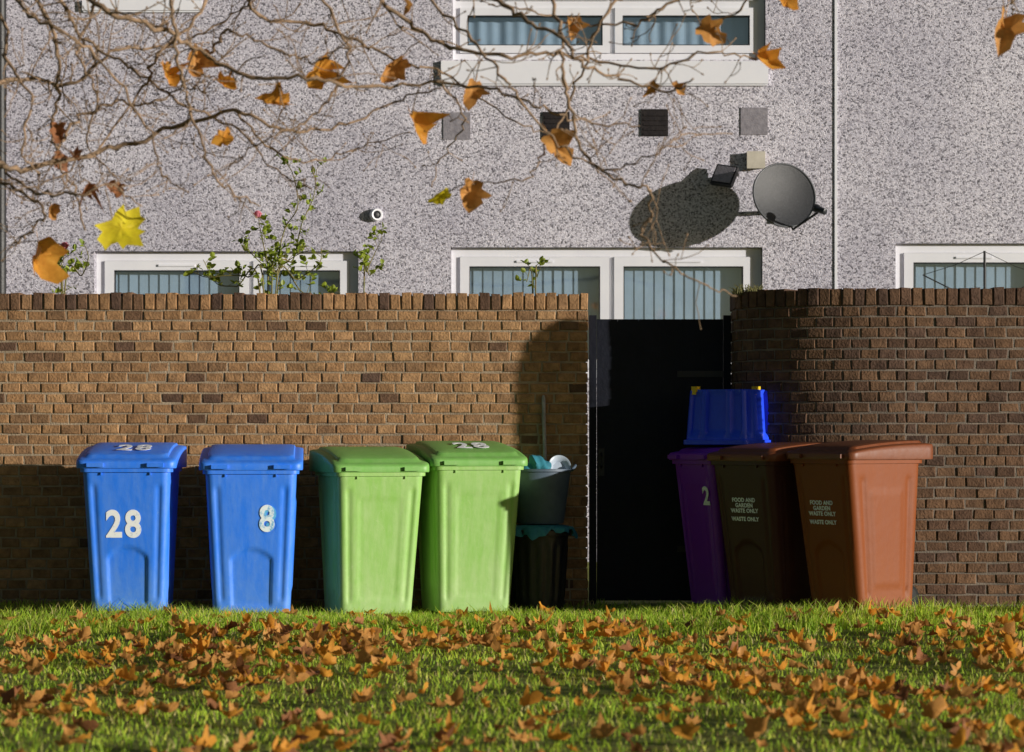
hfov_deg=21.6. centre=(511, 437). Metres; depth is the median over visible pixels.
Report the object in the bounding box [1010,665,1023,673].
fallen leaf
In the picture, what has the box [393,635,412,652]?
fallen leaf
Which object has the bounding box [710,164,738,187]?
security light
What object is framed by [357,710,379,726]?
fallen leaf
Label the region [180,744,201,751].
fallen leaf
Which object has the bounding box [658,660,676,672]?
fallen leaf
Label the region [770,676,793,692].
fallen leaf
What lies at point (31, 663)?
fallen leaf
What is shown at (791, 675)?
fallen leaf
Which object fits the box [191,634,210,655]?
fallen leaf
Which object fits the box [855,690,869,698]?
fallen leaf
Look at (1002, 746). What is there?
fallen leaf
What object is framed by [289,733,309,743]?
fallen leaf
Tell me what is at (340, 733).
fallen leaf
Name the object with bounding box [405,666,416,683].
fallen leaf
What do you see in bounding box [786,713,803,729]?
fallen leaf
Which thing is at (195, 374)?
brick wall
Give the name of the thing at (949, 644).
fallen leaf
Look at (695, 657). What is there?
fallen leaf
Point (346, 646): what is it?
fallen leaf
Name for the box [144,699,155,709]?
fallen leaf
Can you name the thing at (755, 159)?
junction box
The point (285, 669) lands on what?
fallen leaf
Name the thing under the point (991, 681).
fallen leaf
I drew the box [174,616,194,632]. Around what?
fallen leaf
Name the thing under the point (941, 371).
brick wall
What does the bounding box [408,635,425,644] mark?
fallen leaf
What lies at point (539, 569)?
dustbin
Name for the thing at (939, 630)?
fallen leaf
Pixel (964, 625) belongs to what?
fallen leaf
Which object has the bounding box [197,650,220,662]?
fallen leaf
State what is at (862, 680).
fallen leaf
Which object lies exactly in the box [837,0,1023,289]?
terraced house
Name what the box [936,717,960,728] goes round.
fallen leaf
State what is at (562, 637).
fallen leaf
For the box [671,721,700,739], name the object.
fallen leaf
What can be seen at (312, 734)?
fallen leaf
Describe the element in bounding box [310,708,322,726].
fallen leaf
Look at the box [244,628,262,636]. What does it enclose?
fallen leaf
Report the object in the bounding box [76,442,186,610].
wheelie bin
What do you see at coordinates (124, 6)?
window
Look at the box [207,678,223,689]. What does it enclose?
fallen leaf
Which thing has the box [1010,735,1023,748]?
fallen leaf
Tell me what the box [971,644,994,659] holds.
fallen leaf
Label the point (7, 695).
fallen leaf
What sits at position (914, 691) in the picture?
fallen leaf
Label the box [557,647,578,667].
fallen leaf
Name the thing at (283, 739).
fallen leaf
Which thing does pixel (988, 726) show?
fallen leaf
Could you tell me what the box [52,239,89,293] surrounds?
rose bush
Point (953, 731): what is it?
fallen leaf
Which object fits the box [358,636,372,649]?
fallen leaf
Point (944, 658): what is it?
fallen leaf
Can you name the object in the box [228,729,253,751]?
fallen leaf
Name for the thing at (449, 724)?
fallen leaf
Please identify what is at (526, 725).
fallen leaf
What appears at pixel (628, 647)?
fallen leaf
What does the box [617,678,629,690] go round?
fallen leaf
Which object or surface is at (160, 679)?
fallen leaf
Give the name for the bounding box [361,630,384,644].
fallen leaf
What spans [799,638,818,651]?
fallen leaf
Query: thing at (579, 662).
fallen leaf
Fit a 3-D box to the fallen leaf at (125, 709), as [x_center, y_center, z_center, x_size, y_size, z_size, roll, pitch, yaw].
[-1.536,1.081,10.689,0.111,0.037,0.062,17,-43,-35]
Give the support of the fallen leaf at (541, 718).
on the ground at (658, 735)
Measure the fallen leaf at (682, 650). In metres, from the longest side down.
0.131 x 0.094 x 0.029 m
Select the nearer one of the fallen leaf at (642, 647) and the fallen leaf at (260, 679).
the fallen leaf at (260, 679)
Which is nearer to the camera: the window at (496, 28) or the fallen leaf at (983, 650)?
the fallen leaf at (983, 650)
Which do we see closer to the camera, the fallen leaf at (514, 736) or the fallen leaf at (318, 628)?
the fallen leaf at (514, 736)
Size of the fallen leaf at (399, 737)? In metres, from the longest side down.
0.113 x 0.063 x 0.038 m
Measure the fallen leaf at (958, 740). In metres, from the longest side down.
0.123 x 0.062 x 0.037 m
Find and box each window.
[82,0,201,12]
[96,252,357,294]
[441,0,767,85]
[451,248,760,377]
[896,244,1023,288]
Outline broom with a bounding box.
[542,395,564,604]
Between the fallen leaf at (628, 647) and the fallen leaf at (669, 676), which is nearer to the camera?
the fallen leaf at (669, 676)
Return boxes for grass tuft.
[729,284,763,294]
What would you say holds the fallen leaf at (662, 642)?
on the ground at (658, 735)
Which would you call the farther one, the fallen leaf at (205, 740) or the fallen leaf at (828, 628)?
the fallen leaf at (828, 628)
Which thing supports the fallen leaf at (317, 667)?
on the ground at (658, 735)
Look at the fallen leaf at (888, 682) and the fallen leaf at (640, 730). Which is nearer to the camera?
the fallen leaf at (640, 730)
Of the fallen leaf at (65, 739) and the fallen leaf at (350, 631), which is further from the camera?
the fallen leaf at (350, 631)
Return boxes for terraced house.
[0,0,836,561]
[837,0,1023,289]
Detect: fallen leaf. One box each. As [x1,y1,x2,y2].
[0,686,5,696]
[0,718,19,726]
[1,663,21,673]
[1,684,22,705]
[1,708,21,720]
[4,633,26,647]
[9,689,40,708]
[11,702,29,715]
[19,688,45,705]
[24,653,48,669]
[27,705,42,713]
[28,663,43,674]
[40,705,60,716]
[43,644,58,661]
[55,636,75,648]
[55,732,86,746]
[60,712,78,735]
[70,732,91,738]
[72,715,98,731]
[82,686,95,711]
[85,657,105,669]
[90,677,117,694]
[90,702,109,715]
[92,657,114,667]
[92,673,113,686]
[115,663,137,680]
[118,704,138,713]
[129,678,149,695]
[143,670,160,678]
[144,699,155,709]
[150,667,175,684]
[153,697,181,712]
[162,674,184,688]
[164,633,176,642]
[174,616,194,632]
[180,660,196,671]
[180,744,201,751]
[182,649,197,660]
[186,646,196,656]
[187,633,206,647]
[189,724,216,747]
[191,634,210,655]
[191,666,208,675]
[194,623,203,634]
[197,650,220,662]
[203,658,216,677]
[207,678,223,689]
[215,661,237,677]
[219,675,237,682]
[219,701,242,718]
[220,651,240,664]
[222,681,249,699]
[225,644,240,652]
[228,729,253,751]
[229,701,244,715]
[233,675,247,682]
[235,656,258,676]
[240,642,257,656]
[240,740,257,751]
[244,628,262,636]
[244,669,264,683]
[246,676,269,686]
[257,690,270,702]
[260,614,274,629]
[273,736,299,751]
[275,659,295,676]
[278,642,298,657]
[279,708,302,723]
[281,711,301,729]
[282,736,300,749]
[284,666,309,684]
[285,747,297,751]
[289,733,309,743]
[296,725,319,743]
[298,630,312,642]
[298,637,315,648]
[298,657,320,675]
[306,627,325,641]
[309,619,321,632]
[309,723,328,738]
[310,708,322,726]
[315,638,331,656]
[316,708,338,720]
[324,638,341,651]
[334,727,354,736]
[334,738,356,751]
[341,636,360,653]
[344,626,365,633]
[347,723,362,733]
[350,692,361,703]
[351,685,371,696]
[352,686,375,702]
[354,649,370,663]
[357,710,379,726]
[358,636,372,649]
[360,638,373,652]
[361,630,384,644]
[377,727,397,749]
[379,653,402,665]
[384,722,402,736]
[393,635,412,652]
[395,688,416,702]
[396,728,412,741]
[401,740,409,750]
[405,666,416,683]
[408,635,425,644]
[421,626,436,638]
[432,735,448,743]
[434,723,456,746]
[438,641,448,648]
[443,710,460,735]
[445,685,463,708]
[465,629,479,644]
[478,633,492,642]
[480,636,501,646]
[491,662,502,671]
[492,637,511,649]
[507,726,528,741]
[517,716,535,729]
[519,684,542,706]
[527,707,553,723]
[539,675,558,686]
[547,723,570,739]
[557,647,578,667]
[558,631,573,642]
[571,653,592,670]
[572,640,600,649]
[583,683,598,698]
[584,712,619,738]
[598,615,613,627]
[598,622,613,631]
[608,668,632,686]
[614,681,631,694]
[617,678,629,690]
[619,640,640,652]
[623,667,634,682]
[629,739,649,751]
[630,723,645,735]
[631,694,654,702]
[632,633,643,650]
[634,652,652,666]
[634,678,652,687]
[640,674,657,689]
[653,659,669,672]
[655,702,673,710]
[657,637,673,645]
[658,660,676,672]
[660,670,676,685]
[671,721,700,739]
[677,646,694,654]
[679,691,694,705]
[681,649,704,662]
[682,715,702,723]
[701,660,724,671]
[709,636,728,648]
[730,670,753,684]
[742,711,769,742]
[743,675,760,695]
[745,662,764,675]
[748,666,769,682]
[761,673,784,683]
[762,662,778,667]
[763,705,783,718]
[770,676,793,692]
[773,654,787,669]
[776,632,791,642]
[778,670,794,681]
[784,706,794,719]
[786,700,796,708]
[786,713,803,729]
[788,706,805,716]
[793,674,811,682]
[794,690,822,704]
[797,698,823,712]
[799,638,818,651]
[802,678,821,697]
[806,692,822,722]
[821,623,835,633]
[825,696,850,712]
[827,705,850,723]
[833,728,853,737]
[838,735,859,740]
[844,666,855,679]
[844,686,856,699]
[846,667,862,683]
[847,679,859,688]
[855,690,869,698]
[859,670,881,683]
[865,675,880,690]
[866,676,892,692]
[870,689,888,712]
[873,673,894,692]
[877,700,897,719]
[878,648,896,655]
[889,632,909,646]
[889,686,910,702]
[893,677,906,691]
[907,650,925,664]
[909,684,924,695]
[915,639,932,662]
[918,694,949,719]
[922,690,945,696]
[922,722,937,731]
[935,647,952,655]
[936,625,949,636]
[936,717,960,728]
[937,650,958,662]
[941,631,961,648]
[945,673,964,687]
[947,680,974,698]
[947,704,971,717]
[948,727,965,751]
[949,719,971,740]
[959,717,969,724]
[960,677,980,689]
[961,688,981,699]
[962,616,976,630]
[965,719,987,727]
[967,718,982,733]
[967,727,991,744]
[969,642,994,658]
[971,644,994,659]
[971,677,985,688]
[974,653,994,669]
[977,721,993,729]
[978,740,998,751]
[981,678,1000,687]
[981,737,1000,751]
[988,652,1001,663]
[992,659,1013,672]
[996,621,1015,638]
[996,740,1004,751]
[1000,735,1013,751]
[1001,634,1017,658]
[1005,714,1020,729]
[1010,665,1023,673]
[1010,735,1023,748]
[1014,687,1023,699]
[1015,640,1023,659]
[1017,720,1023,735]
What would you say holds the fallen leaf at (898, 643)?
on the ground at (658, 735)
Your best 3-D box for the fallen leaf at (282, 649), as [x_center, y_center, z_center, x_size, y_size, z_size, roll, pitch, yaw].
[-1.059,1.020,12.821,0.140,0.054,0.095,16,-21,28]
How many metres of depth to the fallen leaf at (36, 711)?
10.25 m
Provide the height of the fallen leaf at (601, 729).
0.093 m
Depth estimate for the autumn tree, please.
10.90 m
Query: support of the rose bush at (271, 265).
on the ground at (658, 735)
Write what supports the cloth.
in the plastic tub
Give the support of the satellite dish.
attached to the terraced house at (574, 222)
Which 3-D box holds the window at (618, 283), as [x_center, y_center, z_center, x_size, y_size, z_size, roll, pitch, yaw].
[0.829,-1.099,23.715,2.729,1.139,0.350,0,0,0]
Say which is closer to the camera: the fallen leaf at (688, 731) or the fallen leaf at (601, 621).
the fallen leaf at (688, 731)
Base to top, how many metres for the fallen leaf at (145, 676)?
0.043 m
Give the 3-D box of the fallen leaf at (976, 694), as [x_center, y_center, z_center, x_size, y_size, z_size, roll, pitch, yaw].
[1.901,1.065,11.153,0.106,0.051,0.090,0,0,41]
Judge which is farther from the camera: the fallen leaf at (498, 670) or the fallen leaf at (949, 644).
the fallen leaf at (949, 644)
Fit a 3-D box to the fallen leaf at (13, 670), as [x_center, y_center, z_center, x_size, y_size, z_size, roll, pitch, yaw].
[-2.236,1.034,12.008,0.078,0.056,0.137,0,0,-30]
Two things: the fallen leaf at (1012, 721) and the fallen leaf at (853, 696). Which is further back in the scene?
the fallen leaf at (853, 696)
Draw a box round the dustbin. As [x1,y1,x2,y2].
[512,529,570,610]
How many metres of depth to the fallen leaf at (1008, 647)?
12.92 m
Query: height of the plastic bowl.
0.132 m
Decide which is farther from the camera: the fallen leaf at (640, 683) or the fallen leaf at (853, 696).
the fallen leaf at (640, 683)
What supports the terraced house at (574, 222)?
on the ground at (658, 735)
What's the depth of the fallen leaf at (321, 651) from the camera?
12.94 m
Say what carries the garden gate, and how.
attached to the brick wall at (941, 371)
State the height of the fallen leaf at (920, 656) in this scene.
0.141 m
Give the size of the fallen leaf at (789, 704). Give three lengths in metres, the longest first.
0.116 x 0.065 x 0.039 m
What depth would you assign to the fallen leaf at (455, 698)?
10.69 m
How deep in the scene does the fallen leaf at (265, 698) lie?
11.00 m
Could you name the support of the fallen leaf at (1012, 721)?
on the ground at (658, 735)
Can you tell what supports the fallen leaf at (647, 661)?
on the ground at (658, 735)
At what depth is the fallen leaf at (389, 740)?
9.31 m
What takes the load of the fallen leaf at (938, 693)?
on the ground at (658, 735)
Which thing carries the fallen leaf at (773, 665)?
on the ground at (658, 735)
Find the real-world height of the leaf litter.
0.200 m
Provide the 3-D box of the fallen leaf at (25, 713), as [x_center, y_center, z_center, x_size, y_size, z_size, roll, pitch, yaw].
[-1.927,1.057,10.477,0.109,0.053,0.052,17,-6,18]
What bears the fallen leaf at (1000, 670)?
on the ground at (658, 735)
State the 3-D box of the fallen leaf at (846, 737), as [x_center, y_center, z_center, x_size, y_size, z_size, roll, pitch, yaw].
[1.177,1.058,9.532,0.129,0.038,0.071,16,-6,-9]
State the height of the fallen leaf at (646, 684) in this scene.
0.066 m
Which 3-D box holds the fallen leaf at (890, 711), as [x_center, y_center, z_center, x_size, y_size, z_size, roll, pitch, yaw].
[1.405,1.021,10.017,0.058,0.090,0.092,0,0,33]
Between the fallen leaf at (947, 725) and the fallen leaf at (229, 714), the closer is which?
the fallen leaf at (947, 725)
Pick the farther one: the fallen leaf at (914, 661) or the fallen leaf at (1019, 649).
the fallen leaf at (1019, 649)
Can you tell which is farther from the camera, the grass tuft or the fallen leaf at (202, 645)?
the grass tuft
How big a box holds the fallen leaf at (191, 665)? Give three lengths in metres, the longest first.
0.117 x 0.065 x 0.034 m
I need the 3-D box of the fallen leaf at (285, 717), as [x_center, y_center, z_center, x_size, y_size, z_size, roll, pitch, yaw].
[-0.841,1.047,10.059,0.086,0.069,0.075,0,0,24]
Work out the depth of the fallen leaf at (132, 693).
11.58 m
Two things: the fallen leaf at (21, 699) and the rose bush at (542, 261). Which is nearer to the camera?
the fallen leaf at (21, 699)
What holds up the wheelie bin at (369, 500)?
on the ground at (658, 735)
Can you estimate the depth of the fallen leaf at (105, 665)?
12.69 m
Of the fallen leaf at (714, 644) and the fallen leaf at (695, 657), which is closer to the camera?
the fallen leaf at (695, 657)
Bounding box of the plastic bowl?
[550,455,570,468]
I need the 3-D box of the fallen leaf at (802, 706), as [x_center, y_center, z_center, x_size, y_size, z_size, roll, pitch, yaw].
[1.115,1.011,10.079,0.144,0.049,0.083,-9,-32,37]
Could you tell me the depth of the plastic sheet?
17.05 m
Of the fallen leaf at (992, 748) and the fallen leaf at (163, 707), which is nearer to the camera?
the fallen leaf at (992, 748)
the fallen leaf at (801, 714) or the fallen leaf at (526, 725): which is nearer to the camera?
the fallen leaf at (526, 725)
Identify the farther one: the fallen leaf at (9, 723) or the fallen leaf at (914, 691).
the fallen leaf at (914, 691)
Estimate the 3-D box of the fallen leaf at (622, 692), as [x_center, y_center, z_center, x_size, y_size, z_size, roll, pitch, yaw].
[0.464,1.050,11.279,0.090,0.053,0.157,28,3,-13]
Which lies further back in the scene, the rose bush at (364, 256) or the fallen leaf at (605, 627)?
the rose bush at (364, 256)
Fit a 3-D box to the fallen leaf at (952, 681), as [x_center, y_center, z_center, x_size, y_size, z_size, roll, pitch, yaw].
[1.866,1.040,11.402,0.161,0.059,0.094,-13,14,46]
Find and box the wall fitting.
[369,208,382,220]
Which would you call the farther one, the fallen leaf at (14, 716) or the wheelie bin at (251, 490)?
the wheelie bin at (251, 490)
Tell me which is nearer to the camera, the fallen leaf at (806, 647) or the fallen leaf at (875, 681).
the fallen leaf at (875, 681)
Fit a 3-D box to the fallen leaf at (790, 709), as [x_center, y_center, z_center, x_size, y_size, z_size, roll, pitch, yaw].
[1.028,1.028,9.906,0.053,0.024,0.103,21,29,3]
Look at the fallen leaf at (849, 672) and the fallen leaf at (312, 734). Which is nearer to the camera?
the fallen leaf at (312, 734)
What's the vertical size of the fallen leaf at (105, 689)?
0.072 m
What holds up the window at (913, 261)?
in the terraced house at (930, 135)
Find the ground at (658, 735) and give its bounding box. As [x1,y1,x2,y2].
[0,562,1023,751]
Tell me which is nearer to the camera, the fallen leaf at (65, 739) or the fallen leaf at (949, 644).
the fallen leaf at (65, 739)
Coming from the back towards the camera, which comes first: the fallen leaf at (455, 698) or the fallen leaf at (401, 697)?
the fallen leaf at (401, 697)
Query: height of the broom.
1.384 m
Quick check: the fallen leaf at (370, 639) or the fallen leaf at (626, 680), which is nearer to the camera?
the fallen leaf at (626, 680)
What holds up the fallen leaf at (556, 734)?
on the ground at (658, 735)
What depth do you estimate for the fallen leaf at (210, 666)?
12.02 m
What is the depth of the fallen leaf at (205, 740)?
9.18 m
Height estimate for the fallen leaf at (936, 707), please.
0.120 m
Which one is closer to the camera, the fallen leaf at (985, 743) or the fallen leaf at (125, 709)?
the fallen leaf at (985, 743)
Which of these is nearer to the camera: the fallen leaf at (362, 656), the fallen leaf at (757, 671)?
the fallen leaf at (757, 671)
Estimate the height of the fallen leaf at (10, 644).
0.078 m
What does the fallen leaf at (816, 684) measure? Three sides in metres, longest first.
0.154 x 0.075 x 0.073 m
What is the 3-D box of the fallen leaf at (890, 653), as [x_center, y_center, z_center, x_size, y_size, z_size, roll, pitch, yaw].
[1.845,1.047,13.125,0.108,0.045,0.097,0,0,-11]
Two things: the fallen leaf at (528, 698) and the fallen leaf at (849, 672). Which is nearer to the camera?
the fallen leaf at (528, 698)
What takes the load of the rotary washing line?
on the ground at (658, 735)
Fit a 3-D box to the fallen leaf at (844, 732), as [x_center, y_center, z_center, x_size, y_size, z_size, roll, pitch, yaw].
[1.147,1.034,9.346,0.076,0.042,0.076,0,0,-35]
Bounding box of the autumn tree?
[0,0,1023,329]
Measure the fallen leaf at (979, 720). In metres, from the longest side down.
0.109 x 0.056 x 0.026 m
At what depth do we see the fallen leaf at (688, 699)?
10.63 m
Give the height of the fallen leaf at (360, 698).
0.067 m
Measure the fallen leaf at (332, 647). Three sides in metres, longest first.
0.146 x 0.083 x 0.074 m
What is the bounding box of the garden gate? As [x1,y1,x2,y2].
[589,315,730,603]
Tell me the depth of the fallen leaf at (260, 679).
11.70 m
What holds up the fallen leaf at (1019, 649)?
on the ground at (658, 735)
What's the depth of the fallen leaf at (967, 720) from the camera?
9.90 m
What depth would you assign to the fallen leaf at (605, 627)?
14.66 m
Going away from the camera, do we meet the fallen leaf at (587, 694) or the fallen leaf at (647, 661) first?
the fallen leaf at (587, 694)
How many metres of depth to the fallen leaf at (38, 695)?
10.71 m
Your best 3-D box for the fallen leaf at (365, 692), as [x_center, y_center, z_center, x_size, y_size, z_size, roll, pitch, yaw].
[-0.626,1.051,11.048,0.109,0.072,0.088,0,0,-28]
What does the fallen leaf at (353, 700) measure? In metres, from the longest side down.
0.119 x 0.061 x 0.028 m
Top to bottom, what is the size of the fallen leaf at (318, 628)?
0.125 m
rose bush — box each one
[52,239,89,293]
[183,154,339,293]
[353,222,386,292]
[515,256,547,293]
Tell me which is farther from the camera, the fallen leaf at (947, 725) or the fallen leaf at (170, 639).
the fallen leaf at (170, 639)
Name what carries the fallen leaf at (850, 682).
on the leaf litter
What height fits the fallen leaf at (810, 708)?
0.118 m
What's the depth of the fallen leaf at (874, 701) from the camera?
10.22 m
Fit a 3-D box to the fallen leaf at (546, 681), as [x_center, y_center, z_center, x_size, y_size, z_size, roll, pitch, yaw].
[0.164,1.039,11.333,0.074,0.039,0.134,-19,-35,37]
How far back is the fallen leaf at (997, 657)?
12.58 m
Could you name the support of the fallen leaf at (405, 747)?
on the ground at (658, 735)
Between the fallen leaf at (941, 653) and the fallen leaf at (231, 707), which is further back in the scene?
the fallen leaf at (941, 653)
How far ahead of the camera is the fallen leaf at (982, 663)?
12.50 m
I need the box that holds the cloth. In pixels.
[524,455,551,468]
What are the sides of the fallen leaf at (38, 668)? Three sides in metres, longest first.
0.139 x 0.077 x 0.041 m
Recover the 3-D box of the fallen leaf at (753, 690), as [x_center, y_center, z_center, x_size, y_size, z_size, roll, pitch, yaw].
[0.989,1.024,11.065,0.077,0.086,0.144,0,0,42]
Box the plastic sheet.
[515,524,577,540]
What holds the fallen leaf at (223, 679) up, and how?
on the ground at (658, 735)
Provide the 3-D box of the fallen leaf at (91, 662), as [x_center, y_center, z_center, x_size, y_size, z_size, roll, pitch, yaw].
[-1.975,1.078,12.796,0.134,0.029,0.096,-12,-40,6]
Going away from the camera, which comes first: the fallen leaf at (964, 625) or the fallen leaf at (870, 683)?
the fallen leaf at (870, 683)
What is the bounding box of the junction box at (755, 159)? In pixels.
[747,151,764,168]
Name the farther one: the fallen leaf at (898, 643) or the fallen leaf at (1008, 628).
the fallen leaf at (1008, 628)
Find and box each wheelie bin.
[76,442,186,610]
[199,444,303,612]
[309,446,428,613]
[406,441,527,611]
[668,445,736,604]
[707,442,826,606]
[786,440,932,611]
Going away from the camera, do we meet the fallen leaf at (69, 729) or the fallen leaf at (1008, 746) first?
the fallen leaf at (1008, 746)
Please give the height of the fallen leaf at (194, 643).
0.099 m
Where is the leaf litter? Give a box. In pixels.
[0,600,1023,751]
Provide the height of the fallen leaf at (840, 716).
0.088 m
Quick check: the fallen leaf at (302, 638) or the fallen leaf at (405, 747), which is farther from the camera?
the fallen leaf at (302, 638)
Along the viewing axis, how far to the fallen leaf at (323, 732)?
9.74 m
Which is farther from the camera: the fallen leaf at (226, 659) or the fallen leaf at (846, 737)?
the fallen leaf at (226, 659)
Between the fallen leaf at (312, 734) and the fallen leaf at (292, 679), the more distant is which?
the fallen leaf at (292, 679)
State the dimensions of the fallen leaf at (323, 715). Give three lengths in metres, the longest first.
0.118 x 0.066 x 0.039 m
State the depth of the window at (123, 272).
23.57 m
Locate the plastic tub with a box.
[517,464,576,523]
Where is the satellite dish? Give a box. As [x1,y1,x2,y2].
[752,163,826,230]
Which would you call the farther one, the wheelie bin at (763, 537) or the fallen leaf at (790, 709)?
the wheelie bin at (763, 537)
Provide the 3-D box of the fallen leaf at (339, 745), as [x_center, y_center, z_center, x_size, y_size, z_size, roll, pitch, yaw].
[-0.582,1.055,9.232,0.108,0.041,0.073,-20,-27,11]
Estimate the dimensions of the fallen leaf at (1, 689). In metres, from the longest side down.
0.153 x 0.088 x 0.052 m
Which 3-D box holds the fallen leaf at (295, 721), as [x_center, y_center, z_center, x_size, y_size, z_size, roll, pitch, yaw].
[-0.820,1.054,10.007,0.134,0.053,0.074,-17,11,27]
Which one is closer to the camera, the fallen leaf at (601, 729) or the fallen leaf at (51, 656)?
the fallen leaf at (601, 729)
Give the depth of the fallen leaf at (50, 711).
10.22 m
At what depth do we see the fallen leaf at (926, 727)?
9.50 m
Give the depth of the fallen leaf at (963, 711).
10.25 m
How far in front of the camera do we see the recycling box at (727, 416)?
16.99 m
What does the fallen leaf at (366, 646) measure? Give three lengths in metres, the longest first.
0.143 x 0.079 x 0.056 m
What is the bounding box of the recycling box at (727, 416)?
[684,386,771,444]
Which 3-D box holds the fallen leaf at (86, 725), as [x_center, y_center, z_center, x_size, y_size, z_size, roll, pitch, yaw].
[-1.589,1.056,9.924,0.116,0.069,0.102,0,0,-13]
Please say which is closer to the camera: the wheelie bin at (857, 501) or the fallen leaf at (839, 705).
the fallen leaf at (839, 705)
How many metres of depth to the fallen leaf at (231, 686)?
11.27 m
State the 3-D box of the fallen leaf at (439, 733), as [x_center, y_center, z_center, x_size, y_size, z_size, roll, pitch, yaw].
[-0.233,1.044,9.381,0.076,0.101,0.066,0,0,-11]
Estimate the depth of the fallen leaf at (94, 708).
10.28 m
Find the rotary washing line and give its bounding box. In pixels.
[923,251,1023,288]
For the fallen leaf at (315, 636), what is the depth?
13.84 m
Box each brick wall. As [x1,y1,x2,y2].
[0,292,587,606]
[730,287,1023,608]
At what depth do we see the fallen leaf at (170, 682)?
11.49 m
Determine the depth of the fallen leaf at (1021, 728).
9.42 m
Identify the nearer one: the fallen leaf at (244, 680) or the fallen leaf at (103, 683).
the fallen leaf at (103, 683)
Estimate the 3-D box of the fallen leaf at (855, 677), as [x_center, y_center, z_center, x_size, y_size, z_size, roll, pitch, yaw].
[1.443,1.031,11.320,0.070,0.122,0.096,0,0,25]
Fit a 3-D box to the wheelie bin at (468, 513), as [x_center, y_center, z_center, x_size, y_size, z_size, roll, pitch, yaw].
[-0.292,0.568,17.055,0.634,1.098,0.750,0,0,-16]
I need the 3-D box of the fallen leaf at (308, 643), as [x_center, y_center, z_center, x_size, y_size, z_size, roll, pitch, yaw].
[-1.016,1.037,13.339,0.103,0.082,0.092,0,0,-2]

